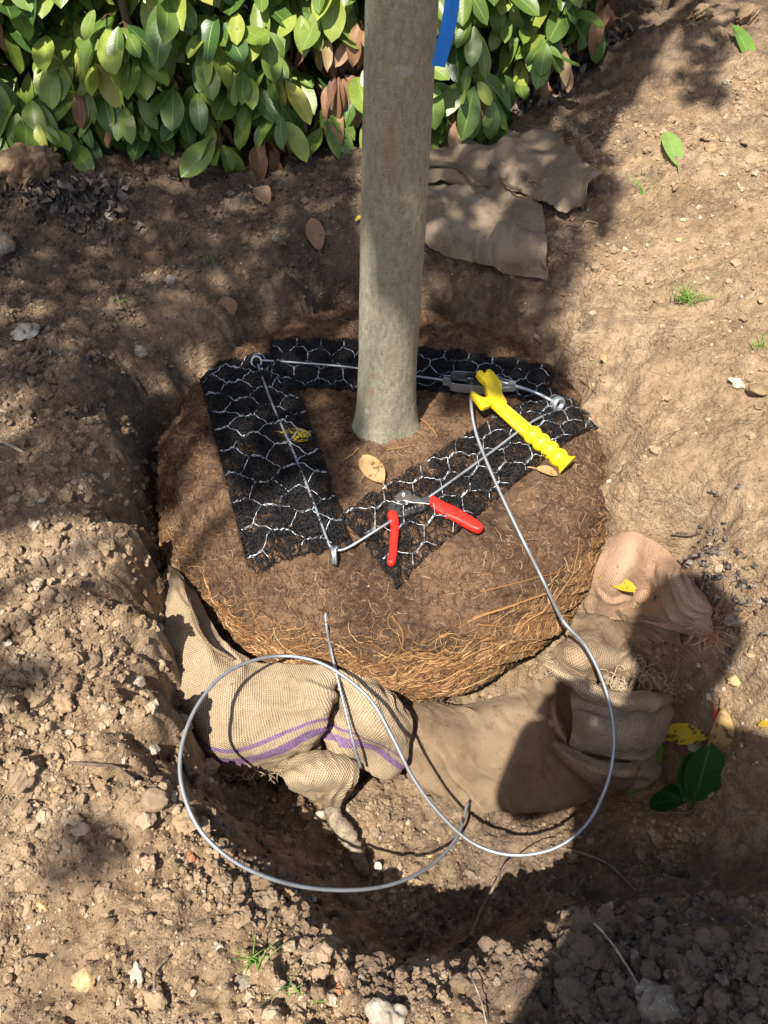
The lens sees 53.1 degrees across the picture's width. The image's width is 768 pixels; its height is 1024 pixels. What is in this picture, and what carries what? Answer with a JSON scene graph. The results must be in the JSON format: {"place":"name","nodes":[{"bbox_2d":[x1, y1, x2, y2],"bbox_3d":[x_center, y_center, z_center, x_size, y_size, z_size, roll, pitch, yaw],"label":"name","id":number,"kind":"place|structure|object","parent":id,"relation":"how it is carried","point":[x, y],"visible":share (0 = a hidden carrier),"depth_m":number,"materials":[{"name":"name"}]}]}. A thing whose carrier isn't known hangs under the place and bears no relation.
{"place":"outdoors","nodes":[
{"label":"outdoors","id":0,"kind":"place"},
{"bbox_2d":[0,0,767,1023],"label":"ground","id":1,"kind":"structure","parent":0,"point":[670,54],"depth_m":1.48,"materials":[{"name":"soil"}]},
{"bbox_2d":[0,231,16,254],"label":"stone","id":2,"kind":"object","parent":1,"relation":"on","point":[8,246],"visible":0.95,"depth_m":1.78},
{"bbox_2d":[0,441,22,451],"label":"twig","id":3,"kind":"object","parent":1,"relation":"on","point":[12,446],"visible":1,"depth_m":1.41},
{"bbox_2d":[7,486,15,491],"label":"pebble","id":4,"kind":"object","parent":1,"relation":"on","point":[11,488],"visible":1,"depth_m":1.37,"materials":[{"name":"beige stone"}]},
{"bbox_2d":[8,766,34,794],"bbox_3d":[-0.520,0.382,1.100,0.037,0.031,0.042,-15,52,-12],"label":"stone","id":5,"kind":"object","parent":1,"relation":"on","point":[20,781],"visible":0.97,"depth_m":1.09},
{"bbox_2d":[10,322,40,340],"bbox_3d":[-0.757,-0.378,1.619,0.062,0.034,0.055,-8,50,-6],"label":"stone","id":6,"kind":"object","parent":1,"relation":"on","point":[31,331],"visible":0.99,"depth_m":1.61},
{"bbox_2d":[0,142,62,191],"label":"clod","id":7,"kind":"object","parent":1,"relation":"on","point":[20,163],"visible":0.75,"depth_m":1.88,"materials":[{"name":"soil"}]},
{"bbox_2d":[33,528,40,533],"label":"pebble","id":8,"kind":"object","parent":1,"relation":"on","point":[37,531],"visible":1,"depth_m":1.31,"materials":[{"name":"beige stone"}]},
{"bbox_2d":[36,899,47,911],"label":"stone","id":9,"kind":"object","parent":1,"relation":"on","point":[41,904],"visible":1,"depth_m":1.04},
{"bbox_2d":[37,498,46,502],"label":"pebble","id":10,"kind":"object","parent":1,"relation":"on","point":[42,500],"visible":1,"depth_m":1.35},
{"bbox_2d":[59,860,65,867],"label":"pebble","id":11,"kind":"object","parent":1,"relation":"on","point":[62,863],"visible":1,"depth_m":1.06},
{"bbox_2d":[56,698,75,712],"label":"stone","id":12,"kind":"object","parent":1,"relation":"on","point":[68,706],"visible":1,"depth_m":1.17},
{"bbox_2d":[62,673,80,691],"bbox_3d":[-0.482,0.264,1.186,0.024,0.025,0.030,-8,56,6],"label":"clod","id":13,"kind":"object","parent":1,"relation":"on","point":[71,682],"visible":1,"depth_m":1.18,"materials":[{"name":"soil"}]},
{"bbox_2d":[0,169,144,243],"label":"leaf litter","id":14,"kind":"object","parent":1,"relation":"on","point":[63,189],"visible":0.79,"depth_m":1.88,"materials":[{"name":"plant"}]},
{"bbox_2d":[0,284,149,471],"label":"leaf litter","id":15,"kind":"object","parent":1,"relation":"on","point":[86,359],"visible":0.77,"depth_m":1.57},
{"bbox_2d":[78,483,83,490],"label":"pebble","id":16,"kind":"object","parent":1,"relation":"on","point":[80,486],"visible":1,"depth_m":1.42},
{"bbox_2d":[74,881,91,897],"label":"stone","id":17,"kind":"object","parent":1,"relation":"on","point":[82,890],"visible":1,"depth_m":1.05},
{"bbox_2d":[71,966,95,992],"bbox_3d":[-0.384,0.599,0.984,0.034,0.019,0.030,-3,56,-2],"label":"stone","id":18,"kind":"object","parent":1,"relation":"on","point":[82,980],"visible":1,"depth_m":0.98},
{"bbox_2d":[90,792,97,800],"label":"pebble","id":19,"kind":"object","parent":1,"relation":"on","point":[93,797],"visible":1,"depth_m":1.10,"materials":[{"name":"beige stone"}]},
{"bbox_2d":[69,761,135,781],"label":"twig","id":20,"kind":"object","parent":1,"relation":"on","point":[124,772],"visible":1,"depth_m":1.12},
{"bbox_2d":[104,860,109,867],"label":"pebble","id":21,"kind":"object","parent":1,"relation":"on","point":[106,864],"visible":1,"depth_m":1.06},
{"bbox_2d":[121,756,127,763],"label":"pebble","id":22,"kind":"object","parent":1,"relation":"on","point":[124,759],"visible":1,"depth_m":1.14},
{"bbox_2d":[121,415,128,421],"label":"pebble","id":23,"kind":"object","parent":1,"relation":"on","point":[124,418],"visible":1,"depth_m":1.63,"materials":[{"name":"beige stone"}]},
{"bbox_2d":[130,927,138,936],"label":"pebble","id":24,"kind":"object","parent":1,"relation":"on","point":[135,931],"visible":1,"depth_m":1.01,"materials":[{"name":"beige stone"}]},
{"bbox_2d":[128,960,143,983],"bbox_3d":[-0.322,0.596,0.992,0.026,0.017,0.030,-22,56,-1],"label":"stone","id":25,"kind":"object","parent":1,"relation":"on","point":[136,972],"visible":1,"depth_m":0.99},
{"bbox_2d":[133,675,146,688],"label":"stone","id":26,"kind":"object","parent":1,"relation":"on","point":[140,682],"visible":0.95,"depth_m":1.27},
{"bbox_2d":[134,345,148,357],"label":"stone","id":27,"kind":"object","parent":1,"relation":"on","point":[141,351],"visible":1,"depth_m":1.69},
{"bbox_2d":[141,1010,146,1017],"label":"pebble","id":28,"kind":"object","parent":1,"relation":"on","point":[143,1012],"visible":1,"depth_m":0.96,"materials":[{"name":"beige stone"}]},
{"bbox_2d":[137,248,164,272],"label":"fallen leaf","id":29,"kind":"object","parent":1,"relation":"on","point":[153,257],"visible":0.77,"depth_m":1.83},
{"bbox_2d":[140,786,168,812],"bbox_3d":[-0.325,0.409,1.089,0.040,0.027,0.035,11,53,-2],"label":"stone","id":30,"kind":"object","parent":1,"relation":"on","point":[154,799],"visible":1,"depth_m":1.08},
{"bbox_2d":[149,744,160,755],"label":"stone","id":31,"kind":"object","parent":1,"relation":"on","point":[155,749],"visible":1,"depth_m":1.20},
{"bbox_2d":[153,956,168,988],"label":"twig","id":32,"kind":"object","parent":1,"relation":"on","point":[158,967],"visible":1,"depth_m":0.99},
{"bbox_2d":[160,962,167,970],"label":"pebble","id":33,"kind":"object","parent":1,"relation":"on","point":[164,965],"visible":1,"depth_m":1.00,"materials":[{"name":"beige stone"}]},
{"bbox_2d":[165,274,175,284],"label":"stone","id":34,"kind":"object","parent":1,"relation":"on","point":[170,279],"visible":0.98,"depth_m":1.79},
{"bbox_2d":[186,852,195,862],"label":"stone","id":35,"kind":"object","parent":1,"relation":"on","point":[190,856],"visible":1,"depth_m":1.10,"materials":[{"name":"stone"}]},
{"bbox_2d":[210,815,223,836],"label":"clod","id":36,"kind":"object","parent":1,"relation":"on","point":[216,824],"visible":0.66,"depth_m":1.18,"materials":[{"name":"soil"}]},
{"bbox_2d":[217,289,236,316],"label":"fallen leaf","id":37,"kind":"object","parent":1,"relation":"on","point":[230,306],"visible":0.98,"depth_m":1.83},
{"bbox_2d":[237,894,244,901],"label":"pebble","id":38,"kind":"object","parent":1,"relation":"on","point":[242,896],"visible":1,"depth_m":1.07,"materials":[{"name":"beige stone"}]},
{"bbox_2d":[233,972,249,992],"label":"stone","id":39,"kind":"object","parent":1,"relation":"on","point":[240,982],"visible":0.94,"depth_m":0.99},
{"bbox_2d":[232,932,283,980],"bbox_3d":[-0.164,0.568,0.991,0.067,0.025,0.041,-32,57,-24],"label":"grass tuft","id":40,"kind":"object","parent":1,"relation":"on","point":[254,958],"visible":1,"depth_m":0.98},
{"bbox_2d":[248,184,270,204],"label":"fallen leaf","id":41,"kind":"object","parent":1,"relation":"on","point":[262,194],"visible":1,"depth_m":1.94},
{"bbox_2d":[255,993,263,1001],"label":"pebble","id":42,"kind":"object","parent":1,"relation":"on","point":[259,997],"visible":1,"depth_m":0.97,"materials":[{"name":"beige stone"}]},
{"bbox_2d":[161,558,412,807],"bbox_3d":[-0.278,0.342,1.446,0.657,0.296,0.298,25,54,20],"label":"burlap sack","id":43,"kind":"object","parent":1,"relation":"on","point":[256,720],"visible":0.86,"depth_m":1.38,"materials":[{"name":"fabric"}]},
{"bbox_2d":[280,888,294,898],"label":"stone","id":44,"kind":"object","parent":1,"relation":"on","point":[289,893],"visible":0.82,"depth_m":1.12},
{"bbox_2d":[263,967,330,1003],"bbox_3d":[-0.105,0.591,0.958,0.085,0.023,0.042,0,50,0],"label":"grass tuft","id":45,"kind":"object","parent":1,"relation":"on","point":[288,986],"visible":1,"depth_m":0.95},
{"bbox_2d":[298,803,313,821],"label":"stone","id":46,"kind":"object","parent":1,"relation":"on","point":[305,812],"visible":1,"depth_m":1.46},
{"bbox_2d":[306,218,324,256],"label":"fallen leaf","id":47,"kind":"object","parent":1,"relation":"on","point":[314,229],"visible":1,"depth_m":1.93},
{"bbox_2d":[313,809,325,820],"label":"stone","id":48,"kind":"object","parent":1,"relation":"on","point":[318,815],"visible":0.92,"depth_m":1.46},
{"bbox_2d":[326,992,337,1006],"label":"stone","id":49,"kind":"object","parent":1,"relation":"on","point":[333,998],"visible":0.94,"depth_m":0.97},
{"bbox_2d":[0,0,670,178],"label":"hedge","id":50,"kind":"object","parent":1,"relation":"on","point":[121,75],"visible":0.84,"depth_m":1.96,"materials":[{"name":"green plant"}]},
{"bbox_2d":[334,982,343,995],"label":"stone","id":51,"kind":"object","parent":1,"relation":"on","point":[338,989],"visible":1,"depth_m":0.98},
{"bbox_2d":[322,804,369,876],"bbox_3d":[-0.073,0.606,1.447,0.042,0.078,0.161,-27,55,-21],"label":"root stub","id":52,"kind":"object","parent":1,"relation":"on","point":[341,825],"visible":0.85,"depth_m":1.42,"materials":[{"name":"wood"}]},
{"bbox_2d":[374,862,381,870],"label":"pebble","id":53,"kind":"object","parent":1,"relation":"on","point":[377,866],"visible":1,"depth_m":1.42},
{"bbox_2d":[154,0,610,703],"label":"tree","id":54,"kind":"object","parent":1,"relation":"on","point":[462,610],"visible":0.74,"depth_m":1.42,"materials":[{"name":"soil"}]},
{"bbox_2d":[250,355,262,366],"bbox_3d":[-0.284,-0.323,1.729,0.029,0.064,0.023,0,50,0],"label":"anchor eye","id":55,"kind":"object","parent":54,"relation":"attached to","point":[254,357],"visible":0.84,"depth_m":1.71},
{"bbox_2d":[199,352,351,572],"bbox_3d":[-0.244,-0.129,1.598,0.200,0.131,0.645,-14,51,-11],"label":"root mat","id":56,"kind":"object","parent":54,"relation":"on","point":[212,373],"visible":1,"depth_m":1.51,"materials":[{"name":"black plastic"}]},
{"bbox_2d":[276,428,311,440],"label":"fallen leaf","id":57,"kind":"object","parent":56,"relation":"on","point":[304,436],"visible":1,"depth_m":1.55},
{"bbox_2d":[329,546,340,566],"bbox_3d":[-0.088,0.075,1.377,0.020,0.030,0.039,0,50,0],"label":"anchor eye","id":58,"kind":"object","parent":54,"relation":"attached to","point":[334,558],"visible":1,"depth_m":1.37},
{"bbox_2d":[323,613,362,768],"bbox_3d":[-0.076,0.322,1.374,0.012,0.204,0.216,-13,51,-11],"label":"anchor cable","id":59,"kind":"object","parent":54,"relation":"hanging from","point":[342,698],"visible":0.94,"depth_m":1.37,"materials":[{"name":"metal"}]},
{"bbox_2d":[358,455,386,489],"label":"fallen leaf","id":60,"kind":"object","parent":54,"relation":"on","point":[372,468],"visible":1,"depth_m":1.49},
{"bbox_2d":[177,385,615,892],"bbox_3d":[0.141,0.295,1.380,0.609,0.393,0.979,29,56,22],"label":"cable tail","id":61,"kind":"object","parent":54,"relation":"on","point":[224,854],"visible":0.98,"depth_m":1.29},
{"bbox_2d":[267,336,555,401],"bbox_3d":[0.048,-0.301,1.697,0.664,0.059,0.184,7,50,5],"label":"root mat","id":62,"kind":"object","parent":54,"relation":"on","point":[531,371],"visible":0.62,"depth_m":1.70,"materials":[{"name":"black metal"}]},
{"bbox_2d":[431,0,459,66],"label":"marking tape","id":63,"kind":"object","parent":54,"relation":"hanging from","point":[446,32],"visible":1,"depth_m":0.98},
{"bbox_2d":[343,387,598,589],"bbox_3d":[0.192,-0.079,1.552,0.177,0.129,0.660,37,59,27],"label":"root mat","id":64,"kind":"object","parent":54,"relation":"on","point":[498,451],"visible":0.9,"depth_m":1.48,"materials":[{"name":"black plastic"}]},
{"bbox_2d":[257,359,554,551],"bbox_3d":[0.070,-0.211,1.597,0.563,0.045,0.569,-16,52,-13],"label":"wire rope","id":65,"kind":"object","parent":64,"relation":"on","point":[430,495],"visible":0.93,"depth_m":1.52,"materials":[{"name":"metal"}]},
{"bbox_2d":[443,371,551,401],"bbox_3d":[0.244,-0.267,1.623,0.239,0.047,0.045,5,50,4],"label":"ratchet tensioner","id":66,"kind":"object","parent":65,"relation":"attached to","point":[469,379],"visible":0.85,"depth_m":1.62,"materials":[{"name":"silver metal"}]},
{"bbox_2d":[387,490,482,566],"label":"secateurs","id":67,"kind":"object","parent":64,"relation":"on","point":[465,520],"visible":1,"depth_m":1.41,"materials":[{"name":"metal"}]},
{"bbox_2d":[469,369,575,473],"bbox_3d":[0.269,-0.177,1.561,0.084,0.101,0.270,-33,57,-24],"label":"ratchet lever","id":68,"kind":"object","parent":64,"relation":"on","point":[494,399],"visible":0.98,"depth_m":1.55,"materials":[{"name":"yellow plastic"}]},
{"bbox_2d":[527,465,556,475],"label":"fallen leaf","id":69,"kind":"object","parent":54,"relation":"on","point":[548,470],"visible":1,"depth_m":1.51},
{"bbox_2d":[550,396,564,411],"bbox_3d":[0.365,-0.215,1.640,0.032,0.077,0.026,-29,56,-22],"label":"anchor eye","id":70,"kind":"object","parent":54,"relation":"attached to","point":[555,401],"visible":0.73,"depth_m":1.61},
{"bbox_2d":[0,0,767,1023],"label":"soil crumbs","id":71,"kind":"object","parent":1,"relation":"on","point":[582,960],"visible":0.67,"depth_m":1.17,"materials":[{"name":"soil"}]},
{"bbox_2d":[593,922,638,984],"bbox_3d":[0.294,0.555,0.965,0.009,0.016,0.087,-23,54,-18],"label":"twig","id":72,"kind":"object","parent":71,"relation":"on","point":[615,948],"visible":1,"depth_m":0.97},
{"bbox_2d":[364,997,408,1023],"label":"stone","id":73,"kind":"object","parent":1,"relation":"on","point":[377,1010],"visible":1,"depth_m":0.94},
{"bbox_2d":[383,875,391,883],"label":"pebble","id":74,"kind":"object","parent":1,"relation":"on","point":[386,878],"visible":0.8,"depth_m":1.42,"materials":[{"name":"beige stone"}]},
{"bbox_2d":[389,888,396,893],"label":"pebble","id":75,"kind":"object","parent":1,"relation":"on","point":[393,891],"visible":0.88,"depth_m":1.40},
{"bbox_2d":[425,852,434,857],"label":"pebble","id":76,"kind":"object","parent":1,"relation":"on","point":[429,854],"visible":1,"depth_m":1.43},
{"bbox_2d":[469,971,486,1023],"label":"twig","id":77,"kind":"object","parent":1,"relation":"on","point":[479,997],"visible":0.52,"depth_m":0.94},
{"bbox_2d":[477,914,495,931],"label":"clod","id":78,"kind":"object","parent":1,"relation":"on","point":[486,922],"visible":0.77,"depth_m":1.33,"materials":[{"name":"soil"}]},
{"bbox_2d":[468,857,515,938],"bbox_3d":[0.189,0.664,1.339,0.014,0.111,0.188,27,55,21],"label":"twig","id":79,"kind":"object","parent":1,"relation":"on","point":[475,925],"visible":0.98,"depth_m":1.36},
{"bbox_2d":[402,675,600,814],"bbox_3d":[0.247,0.451,1.495,0.462,0.117,0.250,-7,50,-6],"label":"burlap sack","id":80,"kind":"object","parent":1,"relation":"on","point":[507,733],"visible":0.74,"depth_m":1.46,"materials":[{"name":"fabric"}]},
{"bbox_2d":[539,612,686,794],"bbox_3d":[0.433,0.358,1.478,0.282,0.194,0.355,0,50,0],"label":"burlap sack","id":81,"kind":"object","parent":80,"relation":"on","point":[623,666],"visible":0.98,"depth_m":1.40,"materials":[{"name":"fabric"}]},
{"bbox_2d":[626,744,662,801],"bbox_3d":[0.491,0.492,1.469,0.066,0.160,0.047,-23,54,-18],"label":"fallen leaf","id":82,"kind":"object","parent":81,"relation":"on","point":[659,754],"visible":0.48,"depth_m":1.45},
{"bbox_2d":[425,117,601,280],"bbox_3d":[0.321,-0.819,1.962,0.496,0.157,0.590,0,50,0],"label":"burlap sack","id":83,"kind":"object","parent":1,"relation":"on","point":[505,222],"visible":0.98,"depth_m":1.92,"materials":[{"name":"fabric"}]},
{"bbox_2d":[511,838,563,860],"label":"twig","id":84,"kind":"object","parent":1,"relation":"on","point":[540,842],"visible":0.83,"depth_m":1.45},
{"bbox_2d":[512,25,638,116],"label":"leaf litter","id":85,"kind":"object","parent":1,"relation":"on","point":[627,30],"visible":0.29,"depth_m":2.24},
{"bbox_2d":[550,845,636,890],"bbox_3d":[0.387,0.639,1.410,0.160,0.070,0.035,30,56,22],"label":"twig","id":86,"kind":"object","parent":1,"relation":"on","point":[604,862],"visible":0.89,"depth_m":1.43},
{"bbox_2d":[600,354,606,362],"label":"stone","id":87,"kind":"object","parent":1,"relation":"on","point":[603,357],"visible":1,"depth_m":1.68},
{"bbox_2d":[625,172,671,194],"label":"grass tuft","id":88,"kind":"object","parent":1,"relation":"on","point":[641,191],"visible":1,"depth_m":1.90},
{"bbox_2d":[642,861,660,874],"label":"grass tuft","id":89,"kind":"object","parent":1,"relation":"on","point":[651,870],"visible":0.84,"depth_m":1.39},
{"bbox_2d":[634,977,682,1023],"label":"stone","id":90,"kind":"object","parent":1,"relation":"on","point":[656,1001],"visible":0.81,"depth_m":0.91,"materials":[{"name":"stone"}]},
{"bbox_2d":[581,531,752,656],"bbox_3d":[0.536,0.164,1.482,0.152,0.291,0.319,-29,56,-22],"label":"burlap sack","id":91,"kind":"object","parent":1,"relation":"on","point":[678,606],"visible":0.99,"depth_m":1.49,"materials":[{"name":"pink fabric"}]},
{"bbox_2d":[598,577,636,591],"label":"fallen leaf","id":92,"kind":"object","parent":91,"relation":"on","point":[626,585],"visible":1,"depth_m":1.49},
{"bbox_2d":[614,742,724,814],"bbox_3d":[0.535,0.519,1.425,0.152,0.210,0.079,-12,51,-10],"label":"laurel sprig","id":93,"kind":"object","parent":1,"relation":"on","point":[699,773],"visible":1,"depth_m":1.40,"materials":[{"name":"green plant"}]},
{"bbox_2d":[661,131,683,169],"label":"fallen leaf","id":94,"kind":"object","parent":1,"relation":"on","point":[672,145],"visible":1,"depth_m":1.92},
{"bbox_2d":[672,533,700,535],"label":"twig","id":95,"kind":"object","parent":1,"relation":"on","point":[685,535],"visible":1,"depth_m":1.48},
{"bbox_2d":[686,683,693,690],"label":"pebble","id":96,"kind":"object","parent":1,"relation":"on","point":[689,687],"visible":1,"depth_m":1.44,"materials":[{"name":"beige stone"}]},
{"bbox_2d":[666,723,716,744],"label":"fallen leaf","id":97,"kind":"object","parent":1,"relation":"on","point":[681,733],"visible":0.85,"depth_m":1.44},
{"bbox_2d":[664,278,718,306],"bbox_3d":[0.665,-0.467,1.653,0.118,0.034,0.086,28,55,21],"label":"grass tuft","id":98,"kind":"object","parent":1,"relation":"on","point":[687,298],"visible":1,"depth_m":1.65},
{"bbox_2d":[687,742,702,751],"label":"stone","id":99,"kind":"object","parent":1,"relation":"on","point":[695,747],"visible":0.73,"depth_m":1.42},
{"bbox_2d":[689,3,713,20],"bbox_3d":[0.949,-1.478,2.283,0.075,0.062,0.048,-6,59,-38],"label":"clod","id":100,"kind":"object","parent":1,"relation":"on","point":[703,11],"visible":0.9,"depth_m":2.26,"materials":[{"name":"soil"}]},
{"bbox_2d":[706,693,710,700],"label":"pebble","id":101,"kind":"object","parent":1,"relation":"on","point":[708,696],"visible":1,"depth_m":1.39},
{"bbox_2d":[654,483,767,679],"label":"leaf litter","id":102,"kind":"object","parent":1,"relation":"on","point":[742,582],"visible":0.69,"depth_m":1.35,"materials":[{"name":"plant"}]},
{"bbox_2d":[704,143,717,153],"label":"stone","id":103,"kind":"object","parent":1,"relation":"on","point":[710,147],"visible":0.97,"depth_m":1.88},
{"bbox_2d":[712,702,719,721],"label":"fallen leaf","id":104,"kind":"object","parent":1,"relation":"on","point":[715,713],"visible":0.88,"depth_m":1.38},
{"bbox_2d":[708,698,733,749],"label":"fallen leaf","id":105,"kind":"object","parent":1,"relation":"on","point":[722,731],"visible":0.92,"depth_m":1.37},
{"bbox_2d":[723,612,742,627],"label":"stone","id":106,"kind":"object","parent":1,"relation":"on","point":[729,619],"visible":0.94,"depth_m":1.33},
{"bbox_2d":[727,675,740,686],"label":"stone","id":107,"kind":"object","parent":1,"relation":"on","point":[733,680],"visible":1,"depth_m":1.35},
{"bbox_2d":[729,377,744,388],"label":"stone","id":108,"kind":"object","parent":1,"relation":"on","point":[737,383],"visible":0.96,"depth_m":1.48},
{"bbox_2d":[729,22,755,52],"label":"fallen leaf","id":109,"kind":"object","parent":1,"relation":"on","point":[744,39],"visible":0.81,"depth_m":2.12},
{"bbox_2d":[734,3,759,25],"bbox_3d":[1.050,-1.439,2.228,0.074,0.067,0.069,-16,52,-13],"label":"clod","id":110,"kind":"object","parent":1,"relation":"on","point":[747,14],"visible":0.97,"depth_m":2.21,"materials":[{"name":"soil"}]},
{"bbox_2d":[745,652,755,658],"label":"pebble","id":111,"kind":"object","parent":1,"relation":"on","point":[750,655],"visible":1,"depth_m":1.31,"materials":[{"name":"beige stone"}]},
{"bbox_2d":[745,383,767,395],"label":"stone","id":112,"kind":"object","parent":1,"relation":"on","point":[758,389],"visible":1,"depth_m":1.45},
{"bbox_2d":[746,330,767,351],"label":"grass tuft","id":113,"kind":"object","parent":1,"relation":"on","point":[760,345],"visible":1,"depth_m":1.50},
{"bbox_2d":[758,720,767,726],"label":"fallen leaf","id":114,"kind":"object","parent":1,"relation":"on","point":[762,723],"visible":1,"depth_m":1.30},
{"bbox_2d":[561,893,767,1023],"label":"soil clods","id":115,"kind":"object","parent":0,"point":[721,978],"visible":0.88,"depth_m":0.95,"materials":[{"name":"soil"}]}
]}

